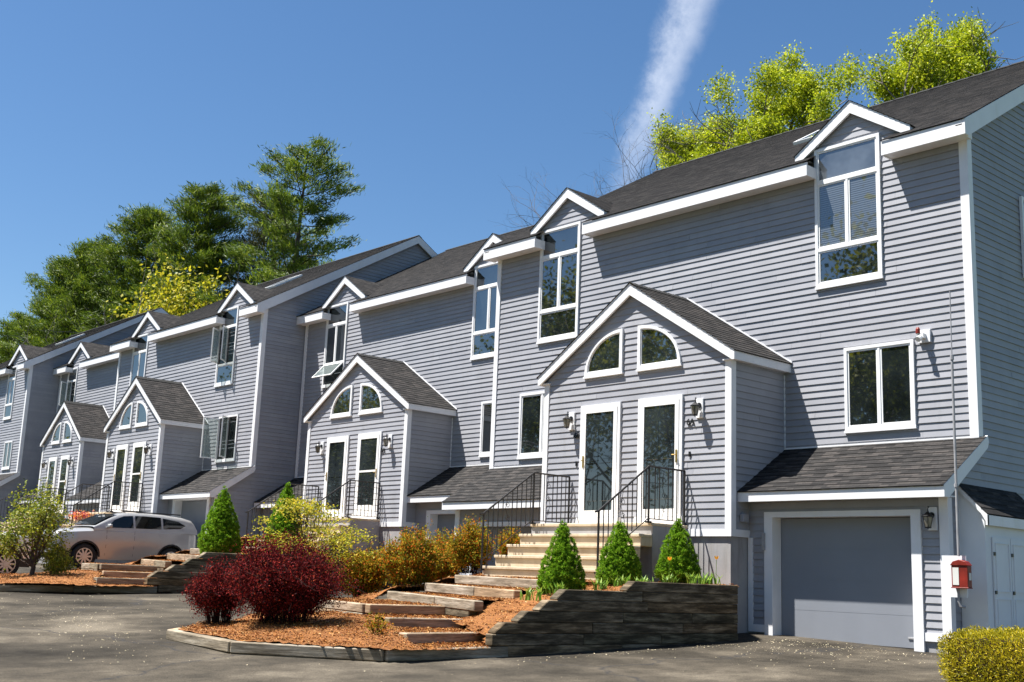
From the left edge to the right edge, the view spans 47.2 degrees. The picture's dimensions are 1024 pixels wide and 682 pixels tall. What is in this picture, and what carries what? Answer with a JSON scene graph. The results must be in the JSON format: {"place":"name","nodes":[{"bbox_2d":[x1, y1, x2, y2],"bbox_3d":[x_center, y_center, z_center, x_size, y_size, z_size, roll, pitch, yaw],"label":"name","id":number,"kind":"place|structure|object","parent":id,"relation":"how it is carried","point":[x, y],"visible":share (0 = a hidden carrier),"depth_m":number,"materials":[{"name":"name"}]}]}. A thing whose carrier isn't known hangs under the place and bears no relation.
{"place":"outdoors","nodes":[
{"label":"outdoors","id":0,"kind":"place"},
{"bbox_2d":[0,570,101,585],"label":"mulch bed","id":1,"kind":"object","parent":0,"point":[73,580],"visible":0.6,"depth_m":24.44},
{"bbox_2d":[0,477,74,583],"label":"young tree","id":2,"kind":"object","parent":1,"relation":"on","point":[43,528],"visible":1,"depth_m":25.41,"materials":[{"name":"green plant"}]},
{"bbox_2d":[35,539,79,574],"bbox_3d":[-9.861,4.738,25.420,0.904,0.895,0.906,3,-11,-5],"label":"green shrub","id":3,"kind":"object","parent":1,"relation":"on","point":[57,556],"visible":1,"depth_m":25.34,"materials":[{"name":"green plant"}]},
{"bbox_2d":[102,571,151,577],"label":"timber step","id":4,"kind":"object","parent":1,"relation":"on","point":[124,574],"visible":0.26,"depth_m":26.07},
{"bbox_2d":[79,537,264,570],"bbox_3d":[-8.891,5.629,31.167,5.248,1.090,2.825,4,-12,-11],"label":"mulch bed","id":5,"kind":"object","parent":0,"point":[180,552],"visible":0.11,"depth_m":30.62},
{"bbox_2d":[178,612,420,649],"bbox_3d":[-3.337,4.000,16.619,2.789,0.284,6.688,7,-12,-23],"label":"mulch bed","id":6,"kind":"object","parent":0,"point":[332,639],"visible":0.49,"depth_m":15.05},
{"bbox_2d":[177,551,247,624],"bbox_3d":[-4.186,3.487,16.771,1.173,1.124,1.364,12,-15,-41],"label":"barberry bush","id":7,"kind":"object","parent":6,"relation":"on","point":[206,594],"visible":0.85,"depth_m":16.49,"materials":[{"name":"red plant"}]},
{"bbox_2d":[213,523,370,625],"bbox_3d":[-3.120,3.245,16.268,2.127,1.426,2.236,12,-15,-41],"label":"barberry bush","id":8,"kind":"object","parent":6,"relation":"on","point":[293,588],"visible":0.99,"depth_m":15.85,"materials":[{"name":"red plant"}]},
{"bbox_2d":[315,600,366,615],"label":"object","id":9,"kind":"object","parent":6,"relation":"on","point":[353,607],"visible":0.41,"depth_m":17.95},
{"bbox_2d":[361,609,395,635],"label":"young shrub","id":10,"kind":"object","parent":6,"relation":"on","point":[378,624],"visible":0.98,"depth_m":15.07,"materials":[{"name":"yellow plant"}]},
{"bbox_2d":[413,643,484,649],"bbox_3d":[-0.718,3.898,14.971,1.800,0.041,0.900,12,-15,-41],"label":"mulch bed","id":11,"kind":"object","parent":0,"point":[433,648],"visible":0.3,"depth_m":14.37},
{"bbox_2d":[0,536,738,649],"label":"wood chips","id":12,"kind":"object","parent":11,"relation":"on","point":[398,628],"visible":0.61,"depth_m":16.42,"materials":[{"name":"wood"}]},
{"bbox_2d":[425,594,500,600],"bbox_3d":[-1.009,4.129,18.948,0.815,0.045,3.653,8,-13,-27],"label":"mulch bed","id":13,"kind":"object","parent":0,"point":[471,598],"visible":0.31,"depth_m":17.55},
{"bbox_2d":[424,583,521,604],"bbox_3d":[-0.686,4.124,19.083,0.160,0.299,3.240,8,-13,-28],"label":"timber step","id":14,"kind":"object","parent":13,"relation":"on","point":[435,588],"visible":0.62,"depth_m":18.84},
{"bbox_2d":[0,563,948,681],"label":"road","id":15,"kind":"structure","parent":0,"point":[35,651],"depth_m":14.46,"materials":[{"name":"asphalt"}]},
{"bbox_2d":[0,531,37,573],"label":"parked car","id":16,"kind":"object","parent":15,"relation":"on","point":[13,568],"visible":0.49,"depth_m":28.51,"materials":[{"name":"white paint"}]},
{"bbox_2d":[0,584,156,593],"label":"garden curb","id":17,"kind":"structure","parent":15,"relation":"on","point":[78,589],"depth_m":23.95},
{"bbox_2d":[37,511,196,567],"bbox_3d":[-11.282,5.691,33.472,4.220,1.643,2.036,12,-15,-41],"label":"parked car","id":18,"kind":"object","parent":15,"relation":"on","point":[132,536],"visible":0.66,"depth_m":32.93,"materials":[{"name":"silver metal"}]},
{"bbox_2d":[93,577,155,586],"bbox_3d":[-8.210,5.176,24.927,0.170,0.260,1.428,-8,-15,41],"label":"timber step","id":19,"kind":"object","parent":15,"relation":"on","point":[124,581],"visible":0.26,"depth_m":24.75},
{"bbox_2d":[166,628,507,661],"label":"garden curb","id":20,"kind":"structure","parent":15,"relation":"on","point":[228,646],"depth_m":14.23,"materials":[{"name":"concrete"}]},
{"bbox_2d":[353,574,482,598],"bbox_3d":[-1.600,4.417,21.651,5.248,1.090,2.825,4,-12,-11],"label":"mulch bed","id":21,"kind":"object","parent":15,"relation":"on","point":[394,589],"visible":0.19,"depth_m":20.93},
{"bbox_2d":[240,496,378,574],"bbox_3d":[-3.604,3.861,21.563,2.395,2.024,2.995,1,-11,5],"label":"shrub","id":22,"kind":"object","parent":21,"relation":"on","point":[335,540],"visible":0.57,"depth_m":21.51,"materials":[{"name":"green plant"}]},
{"bbox_2d":[335,539,393,598],"bbox_3d":[-2.791,4.287,22.024,1.381,1.142,1.317,3,-11,-5],"label":"spirea bush","id":23,"kind":"object","parent":21,"relation":"on","point":[368,574],"visible":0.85,"depth_m":21.78,"materials":[{"name":"yellow plant"}]},
{"bbox_2d":[376,516,446,591],"bbox_3d":[-1.846,3.824,21.046,1.322,1.372,1.301,12,-15,-41],"label":"spirea bush","id":24,"kind":"object","parent":21,"relation":"on","point":[410,561],"visible":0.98,"depth_m":20.82,"materials":[{"name":"orange plant"}]},
{"bbox_2d":[411,526,461,582],"bbox_3d":[-1.324,4.118,21.988,1.334,1.270,1.329,12,-15,-41],"label":"spirea bush","id":25,"kind":"object","parent":21,"relation":"on","point":[448,571],"visible":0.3,"depth_m":21.73,"materials":[{"name":"yellow plant"}]},
{"bbox_2d":[440,514,496,573],"bbox_3d":[-0.785,3.678,21.260,1.025,1.091,0.868,2,-11,1],"label":"spirea bush","id":26,"kind":"object","parent":21,"relation":"on","point":[465,553],"visible":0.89,"depth_m":21.10,"materials":[{"name":"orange plant"}]},
{"bbox_2d":[493,525,520,554],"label":"spirea bush","id":27,"kind":"object","parent":21,"relation":"on","point":[503,548],"visible":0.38,"depth_m":21.59,"materials":[{"name":"yellow plant"}]},
{"bbox_2d":[384,617,463,632],"bbox_3d":[-1.243,4.074,16.674,1.200,0.260,0.170,9,-13,-30],"label":"timber step","id":28,"kind":"object","parent":15,"relation":"on","point":[423,622],"visible":0.3,"depth_m":16.59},
{"bbox_2d":[399,632,483,643],"bbox_3d":[-0.918,3.963,15.412,0.170,0.260,1.428,-8,-15,41],"label":"timber step","id":29,"kind":"object","parent":15,"relation":"on","point":[432,637],"visible":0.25,"depth_m":15.32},
{"bbox_2d":[488,587,535,590],"bbox_3d":[-0.375,4.040,19.201,0.643,0.047,3.406,8,-13,-27],"label":"mulch bed","id":30,"kind":"object","parent":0,"point":[515,589],"visible":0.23,"depth_m":17.96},
{"bbox_2d":[454,575,539,594],"bbox_3d":[-0.099,4.018,19.255,0.160,0.290,3.500,8,-13,-28],"label":"timber step","id":31,"kind":"object","parent":30,"relation":"on","point":[488,581],"visible":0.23,"depth_m":19.40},
{"bbox_2d":[0,0,1023,331],"label":"sky","id":32,"kind":"structure","parent":0,"point":[105,105],"materials":[{"name":"blue"}]},
{"bbox_2d":[452,586,738,642],"bbox_3d":[1.188,3.985,17.476,5.760,0.848,2.070,12,-15,-41],"label":"mulch bed","id":33,"kind":"object","parent":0,"point":[492,620],"visible":0.33,"depth_m":16.72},
{"bbox_2d":[387,591,482,616],"bbox_3d":[-1.295,4.191,18.702,0.160,0.299,3.846,7,-13,-24],"label":"timber step","id":34,"kind":"object","parent":33,"relation":"on","point":[458,607],"visible":0.62,"depth_m":17.86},
{"bbox_2d":[536,520,586,593],"bbox_3d":[0.741,3.190,17.141,0.786,1.189,0.800,12,-15,-41],"label":"dwarf spruce","id":35,"kind":"object","parent":33,"relation":"on","point":[564,565],"visible":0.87,"depth_m":17.00,"materials":[{"name":"green plant"}]},
{"bbox_2d":[595,520,642,585],"bbox_3d":[1.650,3.284,17.963,0.764,1.081,0.755,12,-15,-41],"label":"dwarf spruce","id":36,"kind":"object","parent":33,"relation":"on","point":[620,559],"visible":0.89,"depth_m":17.82,"materials":[{"name":"green plant"}]},
{"bbox_2d":[654,518,702,582],"bbox_3d":[2.670,3.384,18.829,0.767,1.106,0.768,12,-15,-41],"label":"dwarf spruce","id":37,"kind":"object","parent":33,"relation":"on","point":[682,560],"visible":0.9,"depth_m":18.67,"materials":[{"name":"green plant"}]},
{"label":"mulch bed","id":38,"kind":"structure","parent":0,"visible":0},
{"bbox_2d":[365,604,449,620],"bbox_3d":[-1.559,4.117,17.704,1.404,0.260,0.170,10,-14,-33],"label":"timber step","id":39,"kind":"object","parent":38,"relation":"on","point":[389,609],"visible":0.38,"depth_m":17.57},
{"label":"mulch bed","id":40,"kind":"structure","parent":0,"visible":0},
{"bbox_2d":[99,564,156,573],"bbox_3d":[-8.850,5.329,27.219,1.404,0.260,0.170,10,-14,-33],"label":"timber step","id":41,"kind":"object","parent":40,"relation":"on","point":[140,568],"visible":0.42,"depth_m":27.10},
{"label":"mulch bed","id":42,"kind":"structure","parent":0,"visible":0},
{"bbox_2d":[197,485,241,553],"bbox_3d":[-6.634,4.137,26.842,1.066,1.696,1.042,12,-15,-41],"label":"dwarf spruce","id":43,"kind":"object","parent":42,"relation":"on","point":[223,525],"visible":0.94,"depth_m":26.60,"materials":[{"name":"green plant"}]},
{"bbox_2d":[264,482,305,547],"bbox_3d":[-5.245,4.089,27.182,1.011,1.671,0.977,12,-15,-41],"label":"dwarf spruce","id":44,"kind":"object","parent":42,"relation":"on","point":[282,525],"visible":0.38,"depth_m":26.97,"materials":[{"name":"green plant"}]},
{"bbox_3d":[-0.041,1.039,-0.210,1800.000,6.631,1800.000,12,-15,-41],"label":"ground","id":45,"kind":"structure","parent":0,"visible":0},
{"bbox_2d":[0,308,36,363],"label":"pine tree","id":46,"kind":"object","parent":45,"relation":"on","point":[14,316],"visible":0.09,"depth_m":94.95,"materials":[{"name":"green plant"}]},
{"bbox_2d":[0,256,91,362],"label":"pine tree","id":47,"kind":"object","parent":45,"relation":"on","point":[55,287],"visible":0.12,"depth_m":89.96,"materials":[{"name":"green plant"}]},
{"bbox_2d":[4,234,135,356],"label":"pine tree","id":48,"kind":"object","parent":45,"relation":"on","point":[76,268],"visible":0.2,"depth_m":84.40,"materials":[{"name":"green plant"}]},
{"bbox_2d":[0,307,168,524],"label":"town house","id":49,"kind":"structure","parent":45,"relation":"on","point":[29,385],"depth_m":51.43,"materials":[{"name":"paint"}]},
{"bbox_2d":[1,441,12,469],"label":"window","id":50,"kind":"structure","parent":49,"relation":"in","point":[8,445],"depth_m":51.36,"materials":[{"name":"glass"}]},
{"bbox_2d":[3,366,16,419],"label":"window","id":51,"kind":"structure","parent":49,"relation":"in","point":[11,383],"depth_m":52.35,"materials":[{"name":"glass"}]},
{"bbox_2d":[38,512,133,563],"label":"concrete steps","id":52,"kind":"structure","parent":45,"relation":"on","point":[107,561],"depth_m":36.26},
{"bbox_2d":[49,484,109,522],"bbox_3d":[-14.160,5.513,37.940,2.234,1.825,0.080,12,-15,-41],"label":"iron railing","id":53,"kind":"object","parent":52,"relation":"on","point":[85,497],"visible":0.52,"depth_m":38.28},
{"bbox_2d":[71,481,142,526],"bbox_3d":[-12.492,5.210,36.120,2.234,1.825,0.080,12,-15,-41],"label":"iron railing","id":54,"kind":"object","parent":52,"relation":"on","point":[131,496],"visible":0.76,"depth_m":36.35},
{"bbox_2d":[16,315,220,523],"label":"town house","id":55,"kind":"structure","parent":45,"relation":"on","point":[85,400],"depth_m":47.07,"materials":[{"name":"paint"}]},
{"bbox_2d":[43,457,57,510],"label":"door","id":56,"kind":"structure","parent":55,"relation":"in","point":[53,461],"depth_m":46.73,"materials":[{"name":"white paint"}]},
{"bbox_2d":[55,455,70,512],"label":"door","id":57,"kind":"structure","parent":55,"relation":"in","point":[64,467],"depth_m":45.82,"materials":[{"name":"white paint"}]},
{"bbox_2d":[59,367,78,405],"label":"window","id":58,"kind":"structure","parent":55,"relation":"in","point":[71,382],"depth_m":50.59,"materials":[{"name":"glass"}]},
{"bbox_2d":[2,242,239,345],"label":"golden tree","id":59,"kind":"object","parent":45,"relation":"on","point":[162,296],"visible":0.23,"depth_m":70.02,"materials":[{"name":"yellow plant"}]},
{"bbox_2d":[73,203,196,333],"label":"pine tree","id":60,"kind":"object","parent":45,"relation":"on","point":[143,217],"visible":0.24,"depth_m":81.45,"materials":[{"name":"green plant"}]},
{"bbox_2d":[118,180,252,315],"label":"pine tree","id":61,"kind":"object","parent":45,"relation":"on","point":[194,210],"visible":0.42,"depth_m":75.97,"materials":[{"name":"green plant"}]},
{"bbox_2d":[65,235,456,566],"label":"town house","id":62,"kind":"structure","parent":45,"relation":"on","point":[206,403],"depth_m":37.23,"materials":[{"name":"paint"}]},
{"bbox_2d":[110,444,128,511],"bbox_3d":[-12.878,4.513,38.363,0.124,2.250,0.963,12,-15,-41],"label":"door","id":63,"kind":"structure","parent":62,"relation":"in","point":[121,457],"depth_m":38.34,"materials":[{"name":"white paint"}]},
{"bbox_2d":[118,402,133,429],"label":"window","id":64,"kind":"structure","parent":62,"relation":"in","point":[126,419],"depth_m":38.70,"materials":[{"name":"glass"}]},
{"bbox_2d":[126,441,146,512],"bbox_3d":[-12.008,4.350,37.415,0.124,2.260,0.972,12,-15,-41],"label":"door","id":65,"kind":"structure","parent":62,"relation":"in","point":[138,456],"depth_m":37.42,"materials":[{"name":"white paint"}]},
{"bbox_2d":[129,333,148,385],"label":"window","id":66,"kind":"structure","parent":62,"relation":"in","point":[139,355],"depth_m":42.41,"materials":[{"name":"glass"}]},
{"bbox_2d":[134,401,148,426],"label":"window","id":67,"kind":"structure","parent":62,"relation":"in","point":[141,419],"depth_m":37.93,"materials":[{"name":"glass"}]},
{"bbox_2d":[181,501,206,547],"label":"garage door","id":68,"kind":"structure","parent":62,"relation":"in","point":[193,511],"depth_m":35.58,"materials":[{"name":"paint"}]},
{"bbox_2d":[200,414,238,462],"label":"window","id":69,"kind":"structure","parent":62,"relation":"in","point":[227,431],"depth_m":36.58,"materials":[{"name":"glass"}]},
{"bbox_2d":[210,305,239,386],"bbox_3d":[-9.281,0.150,37.460,0.459,2.545,1.164,12,-15,-41],"label":"window","id":70,"kind":"structure","parent":62,"relation":"in","point":[224,373],"depth_m":37.52,"materials":[{"name":"glass"}]},
{"bbox_2d":[144,552,383,592],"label":"retaining wall","id":71,"kind":"structure","parent":45,"relation":"on","point":[164,581],"depth_m":24.83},
{"bbox_2d":[221,191,319,287],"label":"pine tree","id":72,"kind":"object","parent":45,"relation":"on","point":[259,241],"visible":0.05,"depth_m":76.85,"materials":[{"name":"green plant"}]},
{"bbox_2d":[182,132,364,312],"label":"pine tree","id":73,"kind":"object","parent":45,"relation":"on","point":[281,196],"visible":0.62,"depth_m":67.44,"materials":[{"name":"green plant"}]},
{"bbox_2d":[247,517,379,564],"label":"concrete steps","id":74,"kind":"structure","parent":45,"relation":"on","point":[367,524],"depth_m":29.67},
{"bbox_2d":[245,483,318,546],"bbox_3d":[-6.160,4.720,31.441,2.234,1.825,0.080,12,-15,-41],"label":"iron railing","id":75,"kind":"object","parent":74,"relation":"on","point":[308,490],"visible":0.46,"depth_m":31.27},
{"bbox_2d":[304,480,380,539],"bbox_3d":[-4.237,4.371,29.344,2.234,1.825,0.080,12,-15,-41],"label":"iron railing","id":76,"kind":"object","parent":74,"relation":"on","point":[354,497],"visible":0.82,"depth_m":29.62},
{"bbox_2d":[254,196,679,586],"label":"town house","id":77,"kind":"structure","parent":45,"relation":"on","point":[405,357],"depth_m":31.41,"materials":[{"name":"paint"}]},
{"bbox_2d":[312,301,348,388],"bbox_3d":[-5.512,0.095,35.477,0.480,2.555,1.154,12,-15,-41],"label":"window","id":78,"kind":"structure","parent":77,"relation":"in","point":[336,328],"depth_m":35.62,"materials":[{"name":"glass"}]},
{"bbox_2d":[321,435,349,517],"bbox_3d":[-4.808,3.707,31.789,0.124,2.250,1.100,12,-15,-41],"label":"door","id":79,"kind":"structure","parent":77,"relation":"in","point":[337,451],"depth_m":31.78,"materials":[{"name":"white paint"}]},
{"bbox_2d":[329,385,353,418],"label":"window","id":80,"kind":"structure","parent":77,"relation":"in","point":[342,405],"depth_m":32.12,"materials":[{"name":"glass"}]},
{"bbox_2d":[352,431,382,518],"bbox_3d":[-3.806,3.520,30.696,0.124,2.260,1.111,12,-15,-41],"label":"door","id":81,"kind":"structure","parent":77,"relation":"in","point":[368,463],"depth_m":30.69,"materials":[{"name":"white paint"}]},
{"bbox_2d":[358,383,382,414],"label":"window","id":82,"kind":"structure","parent":77,"relation":"in","point":[370,401],"depth_m":31.22,"materials":[{"name":"glass"}]},
{"bbox_2d":[437,515,454,543],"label":"garage door","id":83,"kind":"structure","parent":77,"relation":"in","point":[447,521],"depth_m":29.03,"materials":[{"name":"paint"}]},
{"bbox_2d":[470,262,497,360],"bbox_3d":[-0.603,-0.805,30.437,0.072,2.535,1.274,12,-15,-41],"label":"window","id":84,"kind":"structure","parent":77,"relation":"in","point":[485,275],"depth_m":30.57,"materials":[{"name":"glass"}]},
{"bbox_2d":[478,401,491,457],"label":"window","id":85,"kind":"structure","parent":77,"relation":"in","point":[486,406],"depth_m":29.76,"materials":[{"name":"glass"}]},
{"bbox_2d":[491,167,649,228],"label":"bare tree","id":86,"kind":"object","parent":45,"relation":"on","point":[544,203],"visible":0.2,"depth_m":51.37,"materials":[{"name":"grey plant"}]},
{"bbox_2d":[476,522,687,611],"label":"concrete steps","id":87,"kind":"structure","parent":45,"relation":"on","point":[524,556],"depth_m":20.03,"materials":[{"name":"concrete"}]},
{"bbox_2d":[478,472,570,569],"bbox_3d":[0.262,3.291,21.403,2.234,1.825,0.080,12,-15,-41],"label":"iron railing","id":88,"kind":"object","parent":87,"relation":"on","point":[504,496],"visible":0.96,"depth_m":21.46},
{"bbox_2d":[594,465,686,573],"bbox_3d":[2.147,2.949,19.347,2.234,1.825,0.080,12,-15,-41],"label":"iron railing","id":89,"kind":"object","parent":87,"relation":"on","point":[648,506],"visible":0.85,"depth_m":19.47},
{"bbox_2d":[485,581,737,656],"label":"retaining wall","id":90,"kind":"structure","parent":45,"relation":"on","point":[561,621],"depth_m":16.38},
{"bbox_2d":[591,107,707,195],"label":"bare tree","id":91,"kind":"object","parent":45,"relation":"on","point":[646,154],"visible":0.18,"depth_m":43.29,"materials":[{"name":"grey plant"}]},
{"bbox_2d":[636,66,752,179],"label":"maple tree","id":92,"kind":"object","parent":45,"relation":"on","point":[702,149],"visible":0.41,"depth_m":44.17,"materials":[{"name":"green plant"}]},
{"bbox_2d":[442,61,1023,653],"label":"town house","id":93,"kind":"structure","parent":45,"relation":"on","point":[774,301],"depth_m":20.23,"materials":[{"name":"paint"}]},
{"bbox_2d":[481,527,531,572],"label":"concrete steps","id":94,"kind":"structure","parent":93,"relation":"in","point":[526,530],"depth_m":24.62,"materials":[{"name":"paint"}]},
{"bbox_2d":[517,391,544,459],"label":"window","id":95,"kind":"structure","parent":93,"relation":"in","point":[531,405],"depth_m":25.63,"materials":[{"name":"glass"}]},
{"bbox_2d":[536,221,581,344],"bbox_3d":[1.035,-1.266,25.700,0.072,2.585,1.274,12,-15,-41],"label":"window","id":96,"kind":"structure","parent":93,"relation":"in","point":[559,270],"depth_m":25.68,"materials":[{"name":"glass"}]},
{"bbox_2d":[576,402,621,522],"bbox_3d":[1.603,2.280,21.762,0.124,2.250,1.080,12,-15,-41],"label":"door","id":97,"kind":"structure","parent":93,"relation":"in","point":[600,424],"depth_m":21.76,"materials":[{"name":"white paint"}]},
{"bbox_2d":[583,328,623,378],"bbox_3d":[1.738,0.248,22.163,0.075,0.860,1.010,12,-15,-41],"label":"window","id":98,"kind":"structure","parent":93,"relation":"in","point":[606,358],"depth_m":22.09,"materials":[{"name":"glass"}]},
{"bbox_2d":[634,394,683,523],"bbox_3d":[2.586,2.097,20.691,0.124,2.260,1.090,12,-15,-41],"label":"door","id":99,"kind":"structure","parent":93,"relation":"in","point":[660,441],"depth_m":20.69,"materials":[{"name":"white paint"}]},
{"bbox_2d":[636,325,682,371],"bbox_3d":[2.661,0.080,21.157,0.075,0.860,1.060,12,-15,-41],"label":"window","id":100,"kind":"structure","parent":93,"relation":"in","point":[656,348],"depth_m":21.21,"materials":[{"name":"glass"}]},
{"bbox_2d":[690,397,703,417],"bbox_3d":[3.168,1.142,20.161,0.237,0.345,0.176,12,-15,-41],"label":"wall lamp","id":101,"kind":"object","parent":93,"relation":"attached to","point":[697,407],"visible":1,"depth_m":20.16,"materials":[{"name":"metal"}]},
{"bbox_2d":[781,517,913,649],"bbox_3d":[5.263,3.768,18.391,0.080,1.960,2.480,12,-15,-41],"label":"garage door","id":102,"kind":"structure","parent":93,"relation":"in","point":[843,579],"depth_m":18.38,"materials":[{"name":"paint"}]},
{"bbox_2d":[814,132,883,289],"bbox_3d":[5.858,-2.245,20.464,0.072,2.595,1.324,12,-15,-41],"label":"window","id":103,"kind":"structure","parent":93,"relation":"in","point":[847,183],"depth_m":20.45,"materials":[{"name":"glass"}]},
{"bbox_2d":[844,339,917,433],"bbox_3d":[6.093,0.766,19.454,0.072,1.465,1.314,12,-15,-41],"label":"window","id":104,"kind":"structure","parent":93,"relation":"in","point":[880,390],"depth_m":19.43,"materials":[{"name":"glass"}]},
{"bbox_2d":[921,506,937,529],"bbox_3d":[6.118,2.598,17.203,0.237,0.345,0.176,12,-15,-41],"label":"wall lamp","id":105,"kind":"object","parent":93,"relation":"attached to","point":[930,517],"visible":1,"depth_m":17.20,"materials":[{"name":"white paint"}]},
{"bbox_2d":[949,291,959,555],"bbox_3d":[6.380,1.151,16.926,0.056,3.850,0.061,6,-12,-19],"label":"conduit mast","id":106,"kind":"object","parent":93,"relation":"attached to","point":[955,454],"visible":1,"depth_m":16.86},
{"bbox_2d":[942,555,972,607],"bbox_3d":[6.345,3.410,16.598,0.412,0.728,0.452,12,-15,-41],"label":"fire alarm box","id":107,"kind":"object","parent":93,"relation":"attached to","point":[957,576],"visible":1,"depth_m":16.47,"materials":[{"name":"paint"}]},
{"bbox_2d":[1019,196,1023,277],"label":"window","id":108,"kind":"structure","parent":93,"relation":"in","point":[1021,199],"depth_m":19.95,"materials":[{"name":"white paint"}]},
{"bbox_2d":[673,40,876,151],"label":"maple tree","id":109,"kind":"object","parent":45,"relation":"on","point":[771,118],"visible":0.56,"depth_m":42.34,"materials":[{"name":"green plant"}]},
{"bbox_2d":[845,0,1023,106],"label":"maple tree","id":110,"kind":"object","parent":45,"relation":"on","point":[959,53],"visible":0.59,"depth_m":37.57,"materials":[{"name":"green plant"}]},
{"bbox_2d":[936,624,1023,681],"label":"yew hedge","id":111,"kind":"object","parent":45,"relation":"on","point":[984,654],"visible":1,"depth_m":13.13,"materials":[{"name":"plant"}]},
{"bbox_2d":[958,483,1023,638],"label":"utility shed","id":112,"kind":"structure","parent":45,"relation":"on","point":[991,531],"depth_m":17.16,"materials":[{"name":"paint"}]},
{"bbox_2d":[991,537,1013,637],"bbox_3d":[7.169,3.687,17.093,0.545,1.610,0.036,12,-15,-41],"label":"door","id":113,"kind":"structure","parent":112,"relation":"in","point":[1001,551],"depth_m":17.11,"materials":[{"name":"paint"}]},
{"bbox_2d":[1010,539,1023,638],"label":"door","id":114,"kind":"structure","parent":112,"relation":"in","point":[1016,546],"depth_m":17.43,"materials":[{"name":"paint"}]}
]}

